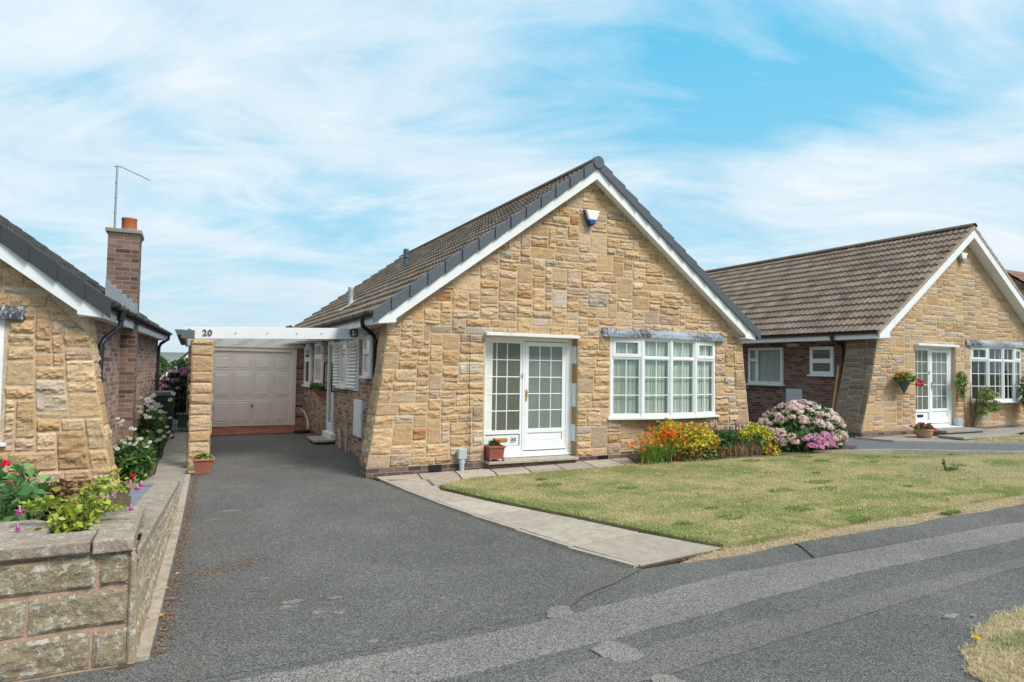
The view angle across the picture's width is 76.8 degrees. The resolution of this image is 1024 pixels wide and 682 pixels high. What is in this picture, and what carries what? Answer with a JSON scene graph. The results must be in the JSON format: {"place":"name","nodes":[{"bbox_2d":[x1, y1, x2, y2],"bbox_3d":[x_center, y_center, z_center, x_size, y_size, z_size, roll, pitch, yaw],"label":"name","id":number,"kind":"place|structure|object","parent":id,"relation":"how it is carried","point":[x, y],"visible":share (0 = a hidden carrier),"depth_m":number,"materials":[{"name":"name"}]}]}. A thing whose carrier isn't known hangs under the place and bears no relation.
{"place":"outdoors","nodes":[
{"label":"outdoors","id":0,"kind":"place"},
{"bbox_2d":[116,437,167,495],"bbox_3d":[-6.678,2.078,11.355,0.950,0.020,8.400,2,-3,-27],"label":"side bed","id":1,"kind":"object","parent":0,"point":[152,471],"visible":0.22,"depth_m":9.70,"materials":[{"name":"soil"}]},
{"bbox_2d":[122,473,140,485],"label":"red geranium","id":2,"kind":"object","parent":1,"relation":"on","point":[131,478],"visible":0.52,"depth_m":8.77,"materials":[{"name":"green plant"}]},
{"bbox_2d":[113,417,157,480],"bbox_3d":[-5.515,1.580,9.425,0.631,0.978,0.794,2,-3,-27],"label":"daisy clump","id":3,"kind":"object","parent":1,"relation":"on","point":[136,455],"visible":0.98,"depth_m":9.26,"materials":[{"name":"green plant"}]},
{"bbox_2d":[135,393,174,457],"bbox_3d":[-6.421,1.513,11.563,1.411,1.205,0.760,-1,-3,41],"label":"daisy clump","id":4,"kind":"object","parent":1,"relation":"on","point":[152,425],"visible":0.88,"depth_m":11.38,"materials":[{"name":"green plant"}]},
{"bbox_2d":[138,424,186,501],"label":"side path","id":5,"kind":"structure","parent":0,"point":[171,465],"depth_m":11.17,"materials":[{"name":"concrete"}]},
{"bbox_2d":[128,483,154,506],"bbox_3d":[-4.655,1.946,8.161,0.380,0.065,1.370,2,-3,-27],"label":"slate slab","id":6,"kind":"object","parent":5,"relation":"on","point":[136,495],"depth_m":8.33,"materials":[{"name":"grey stone"}]},
{"bbox_2d":[148,391,175,437],"bbox_3d":[-7.739,1.646,14.279,0.520,1.070,0.650,2,-3,-27],"label":"wheelie bin","id":7,"kind":"object","parent":5,"relation":"on","point":[161,397],"visible":0.55,"depth_m":14.10,"materials":[{"name":"grey plastic"}]},
{"bbox_2d":[159,366,187,420],"bbox_3d":[-9.162,1.514,17.959,1.495,1.638,1.158,2,-3,-27],"label":"hydrangea bush","id":8,"kind":"object","parent":5,"relation":"on","point":[181,371],"visible":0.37,"depth_m":17.62,"materials":[{"name":"purple plant"}]},
{"bbox_2d":[160,352,187,363],"bbox_3d":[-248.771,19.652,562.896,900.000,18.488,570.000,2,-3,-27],"label":"hill","id":9,"kind":"structure","parent":0,"point":[172,356],"depth_m":361.17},
{"bbox_2d":[185,344,303,426],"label":"garage","id":10,"kind":"structure","parent":0,"point":[254,386],"depth_m":17.64,"materials":[{"name":"brown brick"}]},
{"bbox_2d":[211,351,292,426],"bbox_3d":[-7.060,1.296,17.585,2.046,2.018,0.092,2,-3,-27],"label":"garage door","id":11,"kind":"structure","parent":10,"relation":"in","point":[250,388],"depth_m":17.58,"materials":[{"name":"paint"}]},
{"bbox_2d":[119,433,643,681],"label":"driveway","id":12,"kind":"structure","parent":0,"point":[319,523],"depth_m":5.50,"materials":[{"name":"grey asphalt"}]},
{"bbox_2d":[117,546,166,669],"bbox_3d":[-3.584,1.960,6.756,0.360,0.020,6.800,2,-3,-27],"label":"litter bed","id":13,"kind":"object","parent":12,"relation":"on","point":[122,666],"visible":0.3,"depth_m":3.67,"materials":[{"name":"soil"}]},
{"bbox_2d":[135,474,190,661],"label":"wall kerb","id":14,"kind":"structure","parent":12,"relation":"on","point":[143,651],"depth_m":4.90,"materials":[{"name":"concrete"}]},
{"bbox_2d":[152,474,202,652],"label":"leaf litter","id":15,"kind":"object","parent":12,"relation":"on","point":[176,561],"visible":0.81,"depth_m":5.15,"materials":[{"name":"brown plant"}]},
{"bbox_2d":[191,453,214,473],"bbox_3d":[-4.831,1.901,10.105,0.333,0.328,0.270,2,-3,-27],"label":"plant pot","id":16,"kind":"object","parent":12,"relation":"on","point":[202,462],"visible":1,"depth_m":10.03,"materials":[{"name":"ceramic"}]},
{"bbox_2d":[166,551,274,594],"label":"leaf litter","id":17,"kind":"object","parent":12,"relation":"on","point":[218,570],"visible":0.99,"depth_m":5.41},
{"bbox_2d":[278,605,298,609],"bbox_3d":[-1.597,1.902,4.608,0.142,0.020,0.061,2,-3,-27],"label":"worn spot","id":18,"kind":"object","parent":12,"relation":"on","point":[286,607],"visible":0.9,"depth_m":4.60,"materials":[{"name":"grey asphalt"}]},
{"bbox_2d":[280,599,302,604],"bbox_3d":[-1.600,1.905,4.694,0.165,0.020,0.083,2,-3,-27],"label":"worn spot","id":19,"kind":"object","parent":12,"relation":"on","point":[292,601],"visible":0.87,"depth_m":4.70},
{"bbox_2d":[307,436,333,442],"bbox_3d":[-4.268,2.182,14.379,0.430,0.050,0.950,2,-3,-27],"label":"stone step","id":20,"kind":"object","parent":12,"relation":"on","point":[318,439],"visible":0.84,"depth_m":14.10,"materials":[{"name":"concrete"}]},
{"bbox_2d":[381,481,628,566],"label":"leaf litter","id":21,"kind":"object","parent":12,"relation":"on","point":[505,528],"visible":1,"depth_m":6.95,"materials":[{"name":"brown plant"}]},
{"bbox_2d":[380,479,638,567],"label":"drive kerb","id":22,"kind":"structure","parent":12,"relation":"on","point":[573,548],"depth_m":6.81,"materials":[{"name":"concrete"}]},
{"bbox_2d":[572,570,638,605],"bbox_3d":[0.748,1.948,5.117,0.043,0.032,1.047,-1,-3,39],"label":"tarmac crack","id":23,"kind":"object","parent":12,"relation":"on","point":[604,587],"visible":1,"depth_m":5.08,"materials":[{"name":"black asphalt"}]},
{"bbox_2d":[376,458,636,487],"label":"front path","id":24,"kind":"structure","parent":0,"point":[437,479],"depth_m":10.45,"materials":[{"name":"beige concrete"}]},
{"bbox_2d":[0,0,1023,352],"label":"sky","id":25,"kind":"structure","parent":0,"point":[290,152],"materials":[{"name":"blue"}]},
{"bbox_2d":[26,518,1023,681],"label":"pavement","id":26,"kind":"structure","parent":0,"point":[919,640],"depth_m":4.29,"materials":[{"name":"grey asphalt"}]},
{"bbox_2d":[547,605,573,618],"bbox_3d":[0.344,1.927,4.576,0.183,0.020,0.260,0,-2,17],"label":"concrete patch","id":27,"kind":"object","parent":26,"relation":"on","point":[560,611],"visible":0.92,"depth_m":4.56,"materials":[{"name":"grey concrete"}]},
{"bbox_2d":[590,641,644,662],"bbox_3d":[0.645,1.906,3.942,0.246,0.020,0.303,3,-3,-42],"label":"concrete patch","id":28,"kind":"object","parent":26,"relation":"on","point":[617,652],"visible":0.9,"depth_m":3.94,"materials":[{"name":"grey concrete"}]},
{"bbox_2d":[227,521,1023,681],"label":"resurfaced strip","id":29,"kind":"object","parent":26,"relation":"on","point":[449,659],"visible":1,"depth_m":4.46,"materials":[{"name":"grey asphalt"}]},
{"bbox_2d":[651,674,684,681],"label":"concrete patch","id":30,"kind":"object","parent":26,"relation":"on","point":[661,678],"visible":1,"depth_m":3.61,"materials":[{"name":"grey concrete"}]},
{"bbox_2d":[539,557,1023,681],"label":"resurfaced strip","id":31,"kind":"object","parent":26,"relation":"on","point":[670,657],"visible":0.98,"depth_m":4.19,"materials":[{"name":"grey asphalt"}]},
{"bbox_2d":[680,494,1023,563],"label":"lawn edging","id":32,"kind":"object","parent":26,"relation":"on","point":[729,554],"visible":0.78,"depth_m":6.81,"materials":[{"name":"beige plant"}]},
{"bbox_2d":[941,507,961,515],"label":"weeds","id":33,"kind":"object","parent":32,"relation":"on","point":[952,511],"visible":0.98,"depth_m":7.58,"materials":[{"name":"green plant"}]},
{"bbox_2d":[799,504,1023,557],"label":"dark patch","id":34,"kind":"object","parent":26,"relation":"on","point":[913,532],"visible":0.88,"depth_m":6.83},
{"bbox_2d":[941,614,958,619],"bbox_3d":[3.082,1.937,4.532,0.156,0.022,0.072,2,-3,-27],"label":"worn spot","id":35,"kind":"object","parent":26,"relation":"on","point":[949,616],"visible":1,"depth_m":4.52,"materials":[{"name":"grey asphalt"}]},
{"bbox_2d":[369,465,725,568],"bbox_3d":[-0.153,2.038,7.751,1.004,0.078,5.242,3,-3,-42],"label":"slab path","id":36,"kind":"structure","parent":0,"point":[641,549],"depth_m":6.69,"materials":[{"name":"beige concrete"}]},
{"bbox_2d":[153,432,1023,563],"bbox_3d":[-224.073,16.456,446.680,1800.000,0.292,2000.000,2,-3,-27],"label":"ground","id":37,"kind":"structure","parent":0,"point":[1022,433],"depth_m":12.10,"materials":[{"name":"grey plant"}]},
{"bbox_2d":[0,165,172,497],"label":"bungalow","id":38,"kind":"object","parent":37,"relation":"on","point":[79,358],"visible":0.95,"depth_m":8.04,"materials":[{"name":"stone"}]},
{"bbox_2d":[0,319,6,446],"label":"bow window","id":39,"kind":"structure","parent":38,"relation":"in","point":[2,321],"depth_m":7.79,"materials":[{"name":"white plastic"}]},
{"bbox_2d":[0,480,179,681],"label":"planter wall","id":40,"kind":"structure","parent":37,"relation":"on","point":[75,602],"depth_m":3.62,"materials":[{"name":"stone"}]},
{"bbox_2d":[0,496,130,526],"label":"rose bed","id":41,"kind":"object","parent":40,"relation":"in","point":[125,500],"visible":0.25,"depth_m":7.58,"materials":[{"name":"soil"}]},
{"bbox_2d":[0,476,49,521],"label":"rose bush","id":42,"kind":"object","parent":41,"relation":"on","point":[21,493],"visible":0.63,"depth_m":4.44,"materials":[{"name":"green plant"}]},
{"bbox_2d":[0,456,55,519],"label":"rose bush","id":43,"kind":"object","parent":41,"relation":"on","point":[17,467],"visible":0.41,"depth_m":4.83,"materials":[{"name":"green plant"}]},
{"bbox_2d":[32,478,103,525],"bbox_3d":[-3.466,1.269,5.043,0.488,0.387,0.452,2,-3,-27],"label":"dried plant","id":44,"kind":"object","parent":41,"relation":"on","point":[67,493],"visible":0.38,"depth_m":4.97,"materials":[{"name":"brown plant"}]},
{"bbox_2d":[15,468,146,533],"bbox_3d":[-2.671,1.039,4.023,0.679,0.441,0.405,2,-3,-27],"label":"variegated fuchsia","id":45,"kind":"object","parent":40,"relation":"on","point":[68,521],"visible":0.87,"depth_m":3.95,"materials":[{"name":"green plant"}]},
{"bbox_2d":[160,356,169,372],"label":"tree","id":46,"kind":"object","parent":37,"relation":"on","point":[164,365],"visible":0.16,"depth_m":52.69,"materials":[{"name":"green plant"}]},
{"bbox_2d":[161,352,187,376],"bbox_3d":[-13.840,1.845,32.002,6.600,3.970,6.300,2,-3,-27],"label":"bungalow","id":47,"kind":"object","parent":37,"relation":"on","point":[185,355],"visible":0.02,"depth_m":28.18,"materials":[{"name":"white plastic"}]},
{"bbox_2d":[169,357,187,376],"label":"garden hedge","id":48,"kind":"object","parent":37,"relation":"on","point":[182,362],"visible":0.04,"depth_m":21.74,"materials":[{"name":"green plant"}]},
{"bbox_2d":[210,425,313,436],"bbox_3d":[-6.673,2.303,16.695,2.750,0.046,2.250,2,-3,-27],"label":"brick apron","id":49,"kind":"object","parent":37,"relation":"on","point":[250,430],"visible":0.64,"depth_m":16.55,"materials":[{"name":"red brick"}]},
{"bbox_2d":[293,429,309,432],"bbox_3d":[-5.258,2.268,16.335,0.355,0.043,0.641,0,-2,13],"label":"rubber mat","id":50,"kind":"object","parent":49,"relation":"on","point":[301,431],"visible":1,"depth_m":16.16,"materials":[{"name":"black rubber"}]},
{"bbox_2d":[300,408,308,428],"bbox_3d":[-5.503,2.070,17.137,0.113,0.494,1.327,2,-3,-27],"label":"waste hose","id":51,"kind":"object","parent":49,"relation":"on","point":[305,414],"visible":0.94,"depth_m":16.89,"materials":[{"name":"beige plastic"}]},
{"bbox_2d":[175,327,367,472],"bbox_3d":[-5.632,1.052,14.211,3.130,2.455,7.255,2,-3,-27],"label":"carport","id":52,"kind":"object","parent":37,"relation":"on","point":[201,342],"visible":0.95,"depth_m":10.62,"materials":[{"name":"beige stone"}]},
{"bbox_2d":[293,156,760,478],"bbox_3d":[-1.161,-0.287,16.986,8.240,5.789,12.047,2,-3,-27],"label":"bungalow","id":53,"kind":"object","parent":37,"relation":"on","point":[589,310],"visible":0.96,"depth_m":11.69,"materials":[{"name":"beige stone"}]},
{"bbox_2d":[301,347,312,386],"bbox_3d":[-5.485,0.689,17.316,0.110,1.065,1.100,2,-3,-27],"label":"side window","id":54,"kind":"structure","parent":53,"relation":"in","point":[308,358],"depth_m":17.22,"materials":[{"name":"white plastic"}]},
{"bbox_2d":[309,381,324,396],"bbox_3d":[-4.681,1.144,15.461,0.342,0.360,0.662,2,-3,-27],"label":"wall basket","id":55,"kind":"object","parent":53,"relation":"attached to","point":[317,386],"depth_m":15.30,"materials":[{"name":"ceramic"}]},
{"bbox_2d":[314,342,324,385],"bbox_3d":[-4.756,0.571,15.867,0.110,1.045,1.150,2,-3,-27],"label":"side window","id":56,"kind":"structure","parent":53,"relation":"in","point":[319,359],"depth_m":15.81,"materials":[{"name":"white plastic"}]},
{"bbox_2d":[326,341,335,432],"bbox_3d":[-4.081,1.038,14.595,0.075,2.060,0.640,2,-3,-27],"label":"side door","id":57,"kind":"structure","parent":53,"relation":"in","point":[330,395],"depth_m":14.67,"materials":[{"name":"white plastic"}]},
{"bbox_2d":[336,340,349,388],"bbox_3d":[-3.486,0.482,13.334,0.110,0.995,0.840,2,-3,-27],"label":"side window","id":58,"kind":"structure","parent":53,"relation":"in","point":[343,348],"depth_m":13.34,"materials":[{"name":"white plastic"}]},
{"bbox_2d":[359,335,372,378],"bbox_3d":[-2.610,0.285,11.597,0.110,0.775,0.620,2,-3,-27],"label":"side window","id":59,"kind":"structure","parent":53,"relation":"in","point":[367,341],"depth_m":11.53,"materials":[{"name":"white plastic"}]},
{"bbox_2d":[484,438,505,461],"bbox_3d":[-0.305,1.808,10.834,0.310,0.389,0.310,2,-3,-27],"label":"plant pot","id":60,"kind":"object","parent":53,"relation":"on","point":[493,449],"visible":0.97,"depth_m":10.74,"materials":[{"name":"ceramic"}]},
{"bbox_2d":[523,342,565,449],"bbox_3d":[0.592,0.976,11.544,0.855,1.905,0.116,2,-3,-27],"label":"front door","id":61,"kind":"structure","parent":53,"relation":"in","point":[545,362],"depth_m":11.56,"materials":[{"name":"white plastic"}]},
{"bbox_2d":[607,337,719,419],"bbox_3d":[2.998,0.723,12.504,2.720,1.540,0.361,2,-3,-27],"label":"bow window","id":62,"kind":"structure","parent":53,"relation":"in","point":[651,378],"depth_m":12.37,"materials":[{"name":"white plastic"}]},
{"bbox_2d":[832,365,841,411],"bbox_3d":[8.216,1.520,16.434,0.765,1.814,0.062,3,-3,-43],"label":"timber plank","id":63,"kind":"object","parent":37,"relation":"on","point":[836,387],"visible":0.58,"depth_m":16.52,"materials":[{"name":"brown wood"}]},
{"bbox_2d":[705,223,1023,437],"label":"bungalow","id":64,"kind":"object","parent":37,"relation":"on","point":[936,310],"visible":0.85,"depth_m":17.39,"materials":[{"name":"brick"}]},
{"bbox_2d":[746,347,784,385],"bbox_3d":[7.412,0.749,18.947,0.110,1.105,1.360,2,-3,-27],"label":"side window","id":65,"kind":"structure","parent":64,"relation":"in","point":[765,365],"depth_m":18.95,"materials":[{"name":"white paint"}]},
{"bbox_2d":[807,346,835,376],"bbox_3d":[8.261,0.548,17.264,0.110,0.795,0.820,2,-3,-27],"label":"side window","id":66,"kind":"structure","parent":64,"relation":"in","point":[822,359],"depth_m":17.25,"materials":[{"name":"white plastic"}]},
{"bbox_2d":[891,353,923,393],"bbox_3d":[9.529,0.783,15.655,1.041,0.982,0.462,2,-3,-27],"label":"hanging basket","id":67,"kind":"object","parent":64,"relation":"attached to","point":[903,380],"visible":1,"depth_m":15.61,"materials":[{"name":"grey wicker"}]},
{"bbox_2d":[930,349,949,422],"bbox_3d":[11.162,1.181,16.873,0.813,1.905,0.118,2,-3,-27],"label":"front door","id":68,"kind":"structure","parent":64,"relation":"in","point":[939,373],"depth_m":16.90,"materials":[{"name":"white plastic"}]},
{"bbox_2d":[969,346,1022,402],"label":"bow window","id":69,"kind":"structure","parent":64,"relation":"in","point":[1009,360],"depth_m":17.83,"materials":[{"name":"white plastic"}]},
{"bbox_2d":[811,449,1023,454],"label":"kerb","id":70,"kind":"structure","parent":37,"relation":"on","point":[907,451],"depth_m":12.75,"materials":[{"name":"concrete"}]},
{"bbox_2d":[855,437,1023,443],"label":"kerb","id":71,"kind":"structure","parent":37,"relation":"on","point":[955,442],"depth_m":14.32,"materials":[{"name":"concrete"}]},
{"bbox_2d":[1005,269,1023,295],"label":"bungalow","id":72,"kind":"object","parent":37,"relation":"on","point":[1017,277],"visible":0.09,"depth_m":25.22,"materials":[{"name":"brown brick"}]},
{"bbox_2d":[440,452,1023,548],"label":"lawn","id":73,"kind":"structure","parent":0,"point":[724,545],"depth_m":8.68,"materials":[{"name":"green plant"}]},
{"bbox_2d":[535,482,562,486],"bbox_3d":[0.532,2.027,9.166,0.415,0.042,0.296,1,-2,2],"label":"weed patch","id":74,"kind":"object","parent":73,"relation":"on","point":[551,483],"visible":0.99,"depth_m":9.16,"materials":[{"name":"green plant"}]},
{"bbox_2d":[618,485,637,488],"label":"weed patch","id":75,"kind":"object","parent":73,"relation":"on","point":[626,487],"visible":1,"depth_m":8.96,"materials":[{"name":"green plant"}]},
{"bbox_2d":[675,519,692,524],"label":"weed patch","id":76,"kind":"object","parent":73,"relation":"on","point":[684,521],"visible":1,"depth_m":6.96,"materials":[{"name":"green plant"}]},
{"bbox_2d":[714,512,746,520],"bbox_3d":[2.477,1.968,7.288,0.502,0.041,0.262,2,-3,-27],"label":"weed patch","id":77,"kind":"object","parent":73,"relation":"on","point":[729,516],"visible":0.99,"depth_m":7.27,"materials":[{"name":"green plant"}]},
{"bbox_2d":[628,445,856,464],"bbox_3d":[4.625,2.182,12.572,5.750,0.095,1.350,2,-3,-27],"label":"flower bed","id":78,"kind":"object","parent":73,"relation":"on","point":[637,457],"visible":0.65,"depth_m":12.18,"materials":[{"name":"soil"}]},
{"bbox_2d":[619,417,705,463],"bbox_3d":[2.744,1.781,11.407,1.711,0.825,1.182,1,-2,-12],"label":"crocosmia clump","id":79,"kind":"object","parent":78,"relation":"on","point":[656,451],"visible":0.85,"depth_m":11.32,"materials":[{"name":"green plant"}]},
{"bbox_2d":[649,418,684,447],"bbox_3d":[2.887,1.805,11.876,0.753,0.777,0.559,2,-3,-27],"label":"golden fuchsia","id":80,"kind":"object","parent":78,"relation":"on","point":[659,430],"visible":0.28,"depth_m":11.79,"materials":[{"name":"yellow plant"}]},
{"bbox_2d":[660,421,720,456],"bbox_3d":[3.264,1.828,11.886,1.350,0.738,0.838,2,-3,-27],"label":"golden fuchsia","id":81,"kind":"object","parent":78,"relation":"on","point":[701,437],"visible":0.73,"depth_m":11.66,"materials":[{"name":"yellow plant"}]},
{"bbox_2d":[667,442,732,461],"bbox_3d":[3.429,2.001,11.707,1.544,0.384,0.596,2,-3,-27],"label":"dark fuchsia","id":82,"kind":"object","parent":78,"relation":"on","point":[720,453],"visible":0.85,"depth_m":11.57,"materials":[{"name":"red plant"}]},
{"bbox_2d":[698,421,749,449],"bbox_3d":[4.141,1.867,12.615,1.410,0.626,0.549,2,-3,-27],"label":"purple spike plant","id":83,"kind":"object","parent":78,"relation":"on","point":[728,436],"visible":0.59,"depth_m":12.52,"materials":[{"name":"green plant"}]},
{"bbox_2d":[722,442,768,457],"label":"dried perennial","id":84,"kind":"object","parent":78,"relation":"on","point":[742,453],"visible":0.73,"depth_m":12.08,"materials":[{"name":"red plant"}]},
{"bbox_2d":[736,430,769,454],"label":"golden shrub","id":85,"kind":"object","parent":78,"relation":"on","point":[747,442],"visible":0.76,"depth_m":12.31,"materials":[{"name":"green plant"}]},
{"bbox_2d":[736,422,776,450],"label":"golden shrub","id":86,"kind":"object","parent":78,"relation":"on","point":[753,428],"visible":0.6,"depth_m":12.57,"materials":[{"name":"yellow plant"}]},
{"bbox_2d":[760,442,782,454],"bbox_3d":[4.911,2.074,12.316,0.462,0.287,0.407,1,-2,3],"label":"red fuchsia","id":87,"kind":"object","parent":78,"relation":"on","point":[772,449],"visible":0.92,"depth_m":12.23,"materials":[{"name":"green plant"}]},
{"bbox_2d":[756,399,848,451],"bbox_3d":[5.999,1.797,13.315,2.204,1.194,1.532,2,-3,-27],"label":"hydrangea bush","id":88,"kind":"object","parent":78,"relation":"on","point":[804,425],"visible":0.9,"depth_m":12.81,"materials":[{"name":"pink plant"}]},
{"bbox_2d":[767,487,796,492],"bbox_3d":[3.676,2.024,8.813,0.474,0.043,0.257,2,-3,-27],"label":"weed patch","id":89,"kind":"object","parent":73,"relation":"on","point":[777,490],"visible":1,"depth_m":8.79,"materials":[{"name":"green plant"}]},
{"bbox_2d":[784,504,815,511],"bbox_3d":[3.416,1.985,7.703,0.384,0.041,0.277,2,-3,-27],"label":"weed patch","id":90,"kind":"object","parent":73,"relation":"on","point":[791,506],"visible":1,"depth_m":7.69,"materials":[{"name":"green plant"}]},
{"bbox_2d":[805,479,834,483],"bbox_3d":[4.528,2.049,9.448,0.514,0.043,0.296,1,-2,-6],"label":"weed patch","id":91,"kind":"object","parent":73,"relation":"on","point":[819,481],"visible":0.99,"depth_m":9.43,"materials":[{"name":"green plant"}]},
{"bbox_2d":[810,485,837,490],"bbox_3d":[4.357,2.030,8.945,0.430,0.043,0.294,2,-3,-27],"label":"weed patch","id":92,"kind":"object","parent":73,"relation":"on","point":[826,487],"visible":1,"depth_m":8.95,"materials":[{"name":"green plant"}]},
{"bbox_2d":[844,513,873,523],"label":"weeds","id":93,"kind":"object","parent":73,"relation":"on","point":[862,516],"visible":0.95,"depth_m":7.21,"materials":[{"name":"green plant"}]},
{"bbox_2d":[936,458,963,471],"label":"thistle weed","id":94,"kind":"object","parent":73,"relation":"on","point":[950,468],"visible":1,"depth_m":10.52,"materials":[{"name":"green plant"}]},
{"bbox_2d":[750,422,1023,450],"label":"neighbour drive","id":95,"kind":"structure","parent":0,"point":[864,444],"depth_m":13.81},
{"bbox_2d":[870,426,1023,440],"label":"neighbour front paving","id":96,"kind":"structure","parent":0,"point":[1013,430],"depth_m":15.43,"materials":[{"name":"concrete"}]},
{"bbox_2d":[909,422,936,437],"bbox_3d":[9.904,2.131,15.414,0.685,0.391,0.414,1,-2,-13],"label":"plant pot","id":97,"kind":"object","parent":96,"relation":"on","point":[924,430],"visible":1,"depth_m":15.29,"materials":[{"name":"ceramic"}]},
{"bbox_2d":[933,427,1019,439],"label":"entrance steps","id":98,"kind":"structure","parent":96,"relation":"on","point":[963,433],"depth_m":15.68,"materials":[{"name":"concrete"}]},
{"bbox_2d":[955,371,1002,427],"bbox_3d":[12.281,1.607,17.019,1.711,1.621,0.337,2,-3,-22],"label":"climbing rose","id":99,"kind":"object","parent":96,"relation":"on","point":[985,396],"visible":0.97,"depth_m":17.04,"materials":[{"name":"green plant"}]},
{"bbox_2d":[1019,376,1023,409],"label":"climbing plant","id":100,"kind":"object","parent":96,"relation":"on","point":[1022,392],"visible":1,"depth_m":17.94,"materials":[{"name":"green plant"}]},
{"bbox_2d":[958,604,1023,681],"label":"verge","id":101,"kind":"structure","parent":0,"point":[991,661],"depth_m":3.91,"materials":[{"name":"plant"}]},
{"bbox_2d":[968,434,1023,441],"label":"neighbour lawn","id":102,"kind":"structure","parent":0,"point":[1004,438],"depth_m":14.63,"materials":[{"name":"green plant"}]},
{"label":"back path","id":103,"kind":"structure","parent":0,"visible":0},
{"bbox_2d":[151,372,189,432],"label":"iron gate","id":104,"kind":"structure","parent":103,"relation":"on","point":[174,380],"depth_m":15.47,"materials":[{"name":"black metal"}]},
{"bbox_2d":[176,412,189,427],"bbox_3d":[-8.249,2.004,16.390,0.480,0.350,0.520,2,-3,-27],"label":"recycling box","id":105,"kind":"object","parent":103,"relation":"on","point":[183,420],"visible":0.41,"depth_m":16.16,"materials":[{"name":"teal plastic"}]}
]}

